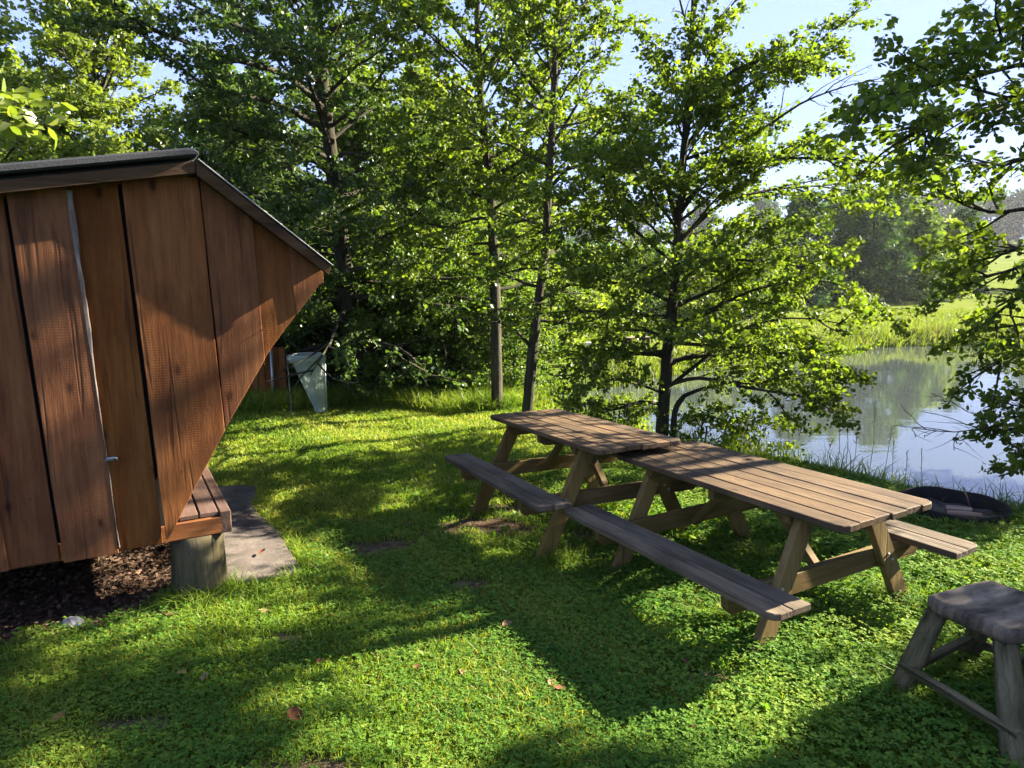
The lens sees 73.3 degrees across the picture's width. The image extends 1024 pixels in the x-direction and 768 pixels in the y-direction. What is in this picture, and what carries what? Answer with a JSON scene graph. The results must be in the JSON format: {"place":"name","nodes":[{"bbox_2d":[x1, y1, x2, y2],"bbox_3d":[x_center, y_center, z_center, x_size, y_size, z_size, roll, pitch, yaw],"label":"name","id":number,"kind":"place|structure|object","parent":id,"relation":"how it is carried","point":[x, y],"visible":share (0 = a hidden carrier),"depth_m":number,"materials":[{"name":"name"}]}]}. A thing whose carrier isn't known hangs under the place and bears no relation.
{"place":"outdoors","nodes":[
{"label":"outdoors","id":0,"kind":"place"},
{"bbox_2d":[235,373,584,415],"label":"uncut grass","id":1,"kind":"structure","parent":0,"point":[270,400],"depth_m":11.17,"materials":[{"name":"green plant"}]},
{"bbox_2d":[0,240,1023,767],"bbox_3d":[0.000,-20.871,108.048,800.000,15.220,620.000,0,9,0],"label":"ground","id":2,"kind":"structure","parent":0,"point":[998,264],"depth_m":4.00,"materials":[{"name":"green plant"}]},
{"bbox_2d":[0,77,78,150],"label":"ash tree","id":3,"kind":"object","parent":2,"relation":"on","point":[30,131],"visible":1,"depth_m":4.80,"materials":[{"name":"green plant"}]},
{"bbox_2d":[0,39,81,162],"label":"maple tree","id":4,"kind":"object","parent":2,"relation":"on","point":[16,63],"visible":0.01,"depth_m":16.55,"materials":[{"name":"green plant"}]},
{"bbox_2d":[0,0,116,163],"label":"maple tree","id":5,"kind":"object","parent":2,"relation":"on","point":[42,150],"visible":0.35,"depth_m":9.96,"materials":[{"name":"green plant"}]},
{"bbox_2d":[61,616,83,628],"bbox_3d":[-2.407,1.319,3.773,0.117,0.080,0.100,1,9,8],"label":"stone","id":6,"kind":"object","parent":2,"relation":"on","point":[74,620],"visible":0.69,"depth_m":3.75,"materials":[{"name":"grey stone"}]},
{"bbox_2d":[0,0,201,161],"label":"maple tree","id":7,"kind":"object","parent":2,"relation":"on","point":[87,96],"visible":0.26,"depth_m":13.38,"materials":[{"name":"green plant"}]},
{"bbox_2d":[0,495,235,649],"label":"wood chips","id":8,"kind":"object","parent":2,"relation":"on","point":[67,597],"visible":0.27,"depth_m":4.26,"materials":[{"name":"brown wood"}]},
{"bbox_2d":[0,148,332,597],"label":"wooden shelter","id":9,"kind":"object","parent":2,"relation":"on","point":[152,303],"visible":0.99,"depth_m":3.68,"materials":[{"name":"brown wood"}]},
{"bbox_2d":[145,51,305,228],"bbox_3d":[-7.566,-4.704,19.096,6.610,8.104,5.673,0,9,0],"label":"tree","id":10,"kind":"object","parent":2,"relation":"on","point":[244,74],"visible":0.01,"depth_m":17.84,"materials":[{"name":"green plant"}]},
{"bbox_2d":[164,52,338,350],"bbox_3d":[-5.714,-3.504,14.830,4.682,7.111,4.451,0,9,0],"label":"oak tree","id":11,"kind":"object","parent":2,"relation":"on","point":[263,113],"visible":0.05,"depth_m":13.93,"materials":[{"name":"green plant"}]},
{"bbox_2d":[210,485,303,587],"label":"paving slab","id":12,"kind":"structure","parent":2,"relation":"on","point":[249,535],"depth_m":4.95,"materials":[{"name":"grey concrete"}]},
{"bbox_2d":[248,347,286,394],"bbox_3d":[-6.080,-0.079,12.025,4.260,1.127,0.134,0,9,0],"label":"board fence","id":13,"kind":"object","parent":2,"relation":"on","point":[273,364],"visible":0.06,"depth_m":12.01,"materials":[{"name":"brown wood"}]},
{"bbox_2d":[33,0,532,399],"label":"oak tree","id":14,"kind":"object","parent":2,"relation":"on","point":[308,192],"visible":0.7,"depth_m":10.29,"materials":[{"name":"green plant"}]},
{"bbox_2d":[258,317,322,383],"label":"hazel bush","id":15,"kind":"object","parent":2,"relation":"on","point":[292,370],"visible":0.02,"depth_m":13.00,"materials":[{"name":"green plant"}]},
{"bbox_2d":[286,352,327,413],"bbox_3d":[-3.185,0.059,10.702,0.616,1.056,0.588,0,9,0],"label":"waste bag stand","id":16,"kind":"object","parent":2,"relation":"on","point":[314,385],"visible":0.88,"depth_m":10.60,"materials":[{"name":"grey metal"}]},
{"bbox_2d":[278,252,408,390],"bbox_3d":[-3.174,-1.050,13.359,2.621,3.432,2.612,0,9,0],"label":"hazel bush","id":17,"kind":"object","parent":2,"relation":"on","point":[302,341],"visible":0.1,"depth_m":12.93,"materials":[{"name":"green plant"}]},
{"bbox_2d":[284,38,447,353],"bbox_3d":[-3.495,-3.923,16.212,5.560,7.573,4.738,-4,10,-26],"label":"tree","id":18,"kind":"object","parent":2,"relation":"on","point":[344,143],"visible":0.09,"depth_m":14.94,"materials":[{"name":"green plant"}]},
{"bbox_2d":[314,190,444,379],"bbox_3d":[-2.687,-1.913,14.348,2.959,4.676,3.272,3,10,15],"label":"hazel bush","id":19,"kind":"object","parent":2,"relation":"on","point":[374,212],"visible":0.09,"depth_m":13.52,"materials":[{"name":"green plant"}]},
{"bbox_2d":[338,353,422,406],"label":"hazel bush","id":20,"kind":"object","parent":2,"relation":"on","point":[369,374],"visible":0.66,"depth_m":11.59,"materials":[{"name":"green plant"}]},
{"bbox_2d":[331,235,481,394],"bbox_3d":[-1.983,-0.981,12.482,2.910,3.306,2.699,3,10,16],"label":"hazel bush","id":21,"kind":"object","parent":2,"relation":"on","point":[365,289],"visible":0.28,"depth_m":11.88,"materials":[{"name":"green plant"}]},
{"bbox_2d":[377,63,530,348],"bbox_3d":[-1.588,-3.601,15.423,4.369,7.122,4.824,0,9,0],"label":"tree","id":22,"kind":"object","parent":2,"relation":"on","point":[425,105],"visible":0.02,"depth_m":14.78,"materials":[{"name":"green plant"}]},
{"bbox_2d":[390,240,549,404],"bbox_3d":[-0.795,-0.810,11.999,2.880,3.348,2.210,0,9,0],"label":"hazel bush","id":23,"kind":"object","parent":2,"relation":"on","point":[442,365],"visible":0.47,"depth_m":11.75,"materials":[{"name":"green plant"}]},
{"bbox_2d":[346,0,627,410],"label":"broadleaf tree","id":24,"kind":"object","parent":2,"relation":"on","point":[420,20],"visible":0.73,"depth_m":9.61,"materials":[{"name":"green plant"}]},
{"bbox_2d":[432,199,557,394],"bbox_3d":[-0.482,-1.682,13.994,2.914,4.314,3.272,0,9,0],"label":"hazel bush","id":25,"kind":"object","parent":2,"relation":"on","point":[482,225],"visible":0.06,"depth_m":13.33,"materials":[{"name":"green plant"}]},
{"bbox_2d":[0,407,1023,767],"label":"clover","id":26,"kind":"object","parent":2,"relation":"on","point":[748,691],"visible":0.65,"depth_m":3.17,"materials":[{"name":"green plant"}]},
{"bbox_2d":[52,711,64,721],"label":"fallen leaf","id":27,"kind":"object","parent":26,"relation":"on","point":[59,715],"visible":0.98,"depth_m":2.89,"materials":[{"name":"brown plant"}]},
{"bbox_2d":[287,707,302,720],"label":"fallen leaf","id":28,"kind":"object","parent":26,"relation":"on","point":[294,713],"visible":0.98,"depth_m":2.84,"materials":[{"name":"brown plant"}]},
{"bbox_2d":[502,620,511,626],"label":"fallen leaf","id":29,"kind":"object","parent":26,"relation":"on","point":[506,622],"visible":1,"depth_m":3.63,"materials":[{"name":"brown plant"}]},
{"bbox_2d":[548,677,556,686],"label":"fallen leaf","id":30,"kind":"object","parent":26,"relation":"on","point":[550,682],"visible":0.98,"depth_m":3.08,"materials":[{"name":"beige plant"}]},
{"bbox_2d":[0,380,1023,767],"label":"grass","id":31,"kind":"structure","parent":2,"relation":"on","point":[308,472],"depth_m":3.76,"materials":[{"name":"green plant"}]},
{"bbox_2d":[435,131,588,366],"bbox_3d":[-0.628,-3.382,18.311,5.305,6.202,5.202,0,9,0],"label":"tree","id":32,"kind":"object","parent":2,"relation":"on","point":[523,213],"visible":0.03,"depth_m":17.45,"materials":[{"name":"green plant"}]},
{"bbox_2d":[444,271,584,402],"bbox_3d":[-0.014,-0.631,12.312,2.328,2.862,2.120,-7,12,-37],"label":"hazel bush","id":33,"kind":"object","parent":2,"relation":"on","point":[517,376],"visible":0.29,"depth_m":11.96,"materials":[{"name":"green plant"}]},
{"bbox_2d":[523,206,575,243],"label":"hill tree","id":34,"kind":"object","parent":2,"relation":"on","point":[571,238],"visible":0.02,"depth_m":146.40,"materials":[{"name":"green plant"}]},
{"bbox_2d":[445,0,662,411],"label":"slender tree","id":35,"kind":"object","parent":2,"relation":"on","point":[555,106],"visible":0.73,"depth_m":8.53,"materials":[{"name":"green plant"}]},
{"bbox_2d":[555,684,567,689],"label":"fallen leaf","id":36,"kind":"object","parent":2,"relation":"on","point":[558,686],"visible":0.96,"depth_m":3.04,"materials":[{"name":"brown plant"}]},
{"bbox_2d":[535,388,590,413],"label":"hazel bush","id":37,"kind":"object","parent":2,"relation":"on","point":[547,396],"visible":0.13,"depth_m":11.39,"materials":[{"name":"green plant"}]},
{"bbox_2d":[551,240,584,288],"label":"bush","id":38,"kind":"object","parent":2,"relation":"on","point":[573,249],"visible":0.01,"depth_m":26.05,"materials":[{"name":"green plant"}]},
{"bbox_2d":[445,409,695,562],"bbox_3d":[0.484,0.716,5.311,1.529,0.802,1.757,-4,7,-25],"label":"picnic table","id":39,"kind":"object","parent":2,"relation":"on","point":[593,443],"visible":0.89,"depth_m":4.95,"materials":[{"name":"brown wood"}]},
{"bbox_2d":[540,287,612,357],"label":"bush","id":40,"kind":"object","parent":2,"relation":"on","point":[597,302],"visible":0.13,"depth_m":19.06,"materials":[{"name":"green plant"}]},
{"bbox_2d":[130,474,1023,767],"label":"long grass","id":41,"kind":"structure","parent":2,"relation":"on","point":[226,588],"depth_m":4.27,"materials":[{"name":"green plant"}]},
{"bbox_2d":[552,234,622,291],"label":"bush","id":42,"kind":"object","parent":2,"relation":"on","point":[594,244],"visible":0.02,"depth_m":29.70,"materials":[{"name":"green plant"}]},
{"bbox_2d":[566,202,613,252],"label":"hill tree","id":43,"kind":"object","parent":2,"relation":"on","point":[579,236],"visible":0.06,"depth_m":164.52,"materials":[{"name":"green plant"}]},
{"bbox_2d":[572,276,646,343],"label":"bush","id":44,"kind":"object","parent":2,"relation":"on","point":[608,299],"visible":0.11,"depth_m":22.21,"materials":[{"name":"green plant"}]},
{"bbox_2d":[585,385,657,430],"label":"hazel bush","id":45,"kind":"object","parent":2,"relation":"on","point":[621,399],"visible":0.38,"depth_m":9.28,"materials":[{"name":"green plant"}]},
{"bbox_2d":[578,262,669,331],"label":"bush","id":46,"kind":"object","parent":2,"relation":"on","point":[647,305],"visible":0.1,"depth_m":26.45,"materials":[{"name":"green plant"}]},
{"bbox_2d":[624,336,649,347],"bbox_3d":[3.750,-1.199,20.677,0.800,0.435,0.340,-4,10,-23],"label":"garden bench","id":47,"kind":"object","parent":2,"relation":"on","point":[643,338],"visible":0.44,"depth_m":20.61,"materials":[{"name":"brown wood"}]},
{"bbox_2d":[616,198,671,259],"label":"hill tree","id":48,"kind":"object","parent":2,"relation":"on","point":[646,229],"visible":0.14,"depth_m":154.45,"materials":[{"name":"green plant"}]},
{"bbox_2d":[617,231,689,314],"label":"bush","id":49,"kind":"object","parent":2,"relation":"on","point":[664,249],"visible":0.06,"depth_m":31.89,"materials":[{"name":"green plant"}]},
{"bbox_2d":[653,253,744,335],"bbox_3d":[7.021,-2.952,26.162,3.539,3.988,3.770,0,9,0],"label":"bush","id":50,"kind":"object","parent":2,"relation":"on","point":[682,311],"visible":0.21,"depth_m":25.35,"materials":[{"name":"green plant"}]},
{"bbox_2d":[374,467,1023,767],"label":"leafy weeds","id":51,"kind":"object","parent":2,"relation":"on","point":[868,725],"visible":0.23,"depth_m":3.37,"materials":[{"name":"green plant"}]},
{"bbox_2d":[683,199,718,251],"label":"hill tree","id":52,"kind":"object","parent":2,"relation":"on","point":[690,223],"visible":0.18,"depth_m":164.02,"materials":[{"name":"grey plant"}]},
{"bbox_2d":[492,0,945,437],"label":"alder tree","id":53,"kind":"object","parent":2,"relation":"on","point":[698,93],"visible":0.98,"depth_m":7.33,"materials":[{"name":"green plant"}]},
{"bbox_2d":[661,393,809,456],"bbox_3d":[2.534,0.772,8.168,1.610,1.207,1.472,0,9,0],"label":"hazel bush","id":54,"kind":"object","parent":2,"relation":"on","point":[693,415],"visible":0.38,"depth_m":8.06,"materials":[{"name":"green plant"}]},
{"bbox_2d":[710,248,791,319],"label":"bush","id":55,"kind":"object","parent":2,"relation":"on","point":[752,315],"visible":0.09,"depth_m":30.04,"materials":[{"name":"green plant"}]},
{"bbox_2d":[739,196,785,251],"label":"hill tree","id":56,"kind":"object","parent":2,"relation":"on","point":[762,204],"visible":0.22,"depth_m":144.38,"materials":[{"name":"green plant"}]},
{"bbox_2d":[565,441,976,654],"bbox_3d":[1.410,0.919,4.075,1.529,0.802,1.751,-6,9,-27],"label":"picnic table","id":57,"kind":"object","parent":2,"relation":"on","point":[800,502],"visible":0.96,"depth_m":3.70,"materials":[{"name":"brown wood"}]},
{"bbox_2d":[742,213,799,296],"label":"tree","id":58,"kind":"object","parent":2,"relation":"on","point":[768,218],"visible":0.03,"depth_m":42.96,"materials":[{"name":"green plant"}]},
{"bbox_2d":[519,371,1023,505],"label":"bank grass","id":59,"kind":"structure","parent":2,"relation":"on","point":[879,474],"depth_m":7.05,"materials":[{"name":"green plant"}]},
{"bbox_2d":[784,194,820,253],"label":"hill tree","id":60,"kind":"object","parent":2,"relation":"on","point":[797,222],"visible":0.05,"depth_m":154.79,"materials":[{"name":"green plant"}]},
{"bbox_2d":[757,188,848,310],"bbox_3d":[15.655,-7.006,36.108,4.578,6.546,5.326,0,9,0],"label":"tree","id":61,"kind":"object","parent":2,"relation":"on","point":[822,293],"visible":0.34,"depth_m":35.67,"materials":[{"name":"green plant"}]},
{"bbox_2d":[592,304,1023,386],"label":"reeds","id":62,"kind":"object","parent":2,"relation":"on","point":[925,325],"visible":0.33,"depth_m":24.92,"materials":[{"name":"green plant"}]},
{"bbox_2d":[793,183,889,302],"bbox_3d":[18.838,-7.639,39.107,4.814,7.788,5.112,-7,12,-37],"label":"tree","id":63,"kind":"object","parent":2,"relation":"on","point":[847,222],"visible":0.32,"depth_m":38.34,"materials":[{"name":"green plant"}]},
{"bbox_2d":[830,188,873,252],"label":"hill tree","id":64,"kind":"object","parent":2,"relation":"on","point":[850,229],"visible":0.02,"depth_m":145.62,"materials":[{"name":"green plant"}]},
{"bbox_2d":[821,184,921,303],"bbox_3d":[19.808,-7.250,38.337,4.282,7.736,4.944,-2,10,-15],"label":"tree","id":65,"kind":"object","parent":2,"relation":"on","point":[875,234],"visible":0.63,"depth_m":37.50,"materials":[{"name":"green plant"}]},
{"bbox_2d":[860,169,939,293],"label":"tree","id":66,"kind":"object","parent":2,"relation":"on","point":[909,198],"visible":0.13,"depth_m":41.34,"materials":[{"name":"green plant"}]},
{"bbox_2d":[884,196,939,253],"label":"hill tree","id":67,"kind":"object","parent":2,"relation":"on","point":[905,228],"visible":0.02,"depth_m":145.16,"materials":[{"name":"green plant"}]},
{"bbox_2d":[810,0,1023,479],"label":"alder tree","id":68,"kind":"object","parent":2,"relation":"on","point":[872,102],"visible":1,"depth_m":5.05,"materials":[{"name":"green plant"}]},
{"bbox_2d":[881,200,959,303],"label":"tree","id":69,"kind":"object","parent":2,"relation":"on","point":[932,226],"visible":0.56,"depth_m":38.80,"materials":[{"name":"green plant"}]},
{"bbox_2d":[920,183,954,218],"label":"hill tree","id":70,"kind":"object","parent":2,"relation":"on","point":[939,205],"visible":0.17,"depth_m":164.02,"materials":[{"name":"grey plant"}]},
{"bbox_2d":[911,215,976,298],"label":"tree","id":71,"kind":"object","parent":2,"relation":"on","point":[958,230],"visible":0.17,"depth_m":40.67,"materials":[{"name":"green plant"}]},
{"bbox_2d":[885,580,1023,767],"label":"log stool","id":72,"kind":"object","parent":2,"relation":"on","point":[981,612],"visible":0.92,"depth_m":2.78,"materials":[{"name":"grey wood"}]},
{"bbox_2d":[899,486,1011,530],"bbox_3d":[3.420,0.994,5.350,0.754,0.184,0.754,0,9,0],"label":"fire pit","id":73,"kind":"object","parent":2,"relation":"on","point":[948,496],"visible":0.48,"depth_m":5.49,"materials":[{"name":"metal"}]},
{"bbox_2d":[946,505,971,511],"bbox_3d":[3.434,0.961,5.289,0.170,0.052,0.042,6,11,31],"label":"firewood","id":74,"kind":"object","parent":73,"relation":"in","point":[955,507],"visible":0.86,"depth_m":5.28,"materials":[{"name":"grey wood"}]},
{"bbox_2d":[947,510,982,517],"bbox_3d":[3.412,0.984,5.191,0.225,0.055,0.048,4,10,23],"label":"firewood","id":75,"kind":"object","parent":73,"relation":"in","point":[966,514],"visible":0.78,"depth_m":5.17,"materials":[{"name":"grey wood"}]},
{"bbox_2d":[962,486,970,506],"bbox_3d":[3.513,0.878,5.318,0.143,0.198,0.014,-5,10,-28],"label":"stick","id":76,"kind":"object","parent":73,"relation":"in","point":[965,493],"visible":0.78,"depth_m":5.31,"materials":[{"name":"wood"}]},
{"bbox_2d":[935,205,994,293],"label":"tree","id":77,"kind":"object","parent":2,"relation":"on","point":[961,214],"visible":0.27,"depth_m":45.48,"materials":[{"name":"green plant"}]},
{"bbox_2d":[942,189,989,244],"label":"hill tree","id":78,"kind":"object","parent":2,"relation":"on","point":[949,209],"visible":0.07,"depth_m":154.36,"materials":[{"name":"grey plant"}]},
{"bbox_2d":[979,185,1023,245],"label":"hill tree","id":79,"kind":"object","parent":2,"relation":"on","point":[991,216],"visible":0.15,"depth_m":163.88,"materials":[{"name":"grey plant"}]},
{"bbox_2d":[985,188,1023,245],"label":"hill tree","id":80,"kind":"object","parent":2,"relation":"on","point":[1012,201],"visible":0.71,"depth_m":155.50,"materials":[{"name":"grey plant"}]},
{"bbox_2d":[1016,255,1023,289],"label":"tree","id":81,"kind":"object","parent":2,"relation":"on","point":[1020,262],"visible":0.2,"depth_m":48.09,"materials":[{"name":"green plant"}]},
{"bbox_2d":[0,0,1023,247],"label":"sky","id":82,"kind":"structure","parent":0,"point":[769,17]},
{"bbox_2d":[560,344,1023,505],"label":"water","id":83,"kind":"structure","parent":0,"point":[910,379],"depth_m":12.60,"materials":[{"name":"blue liquid"}]},
{"bbox_2d":[740,401,922,485],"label":"seeding grass","id":84,"kind":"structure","parent":0,"point":[832,440],"depth_m":6.88,"materials":[{"name":"yellow"}]}
]}

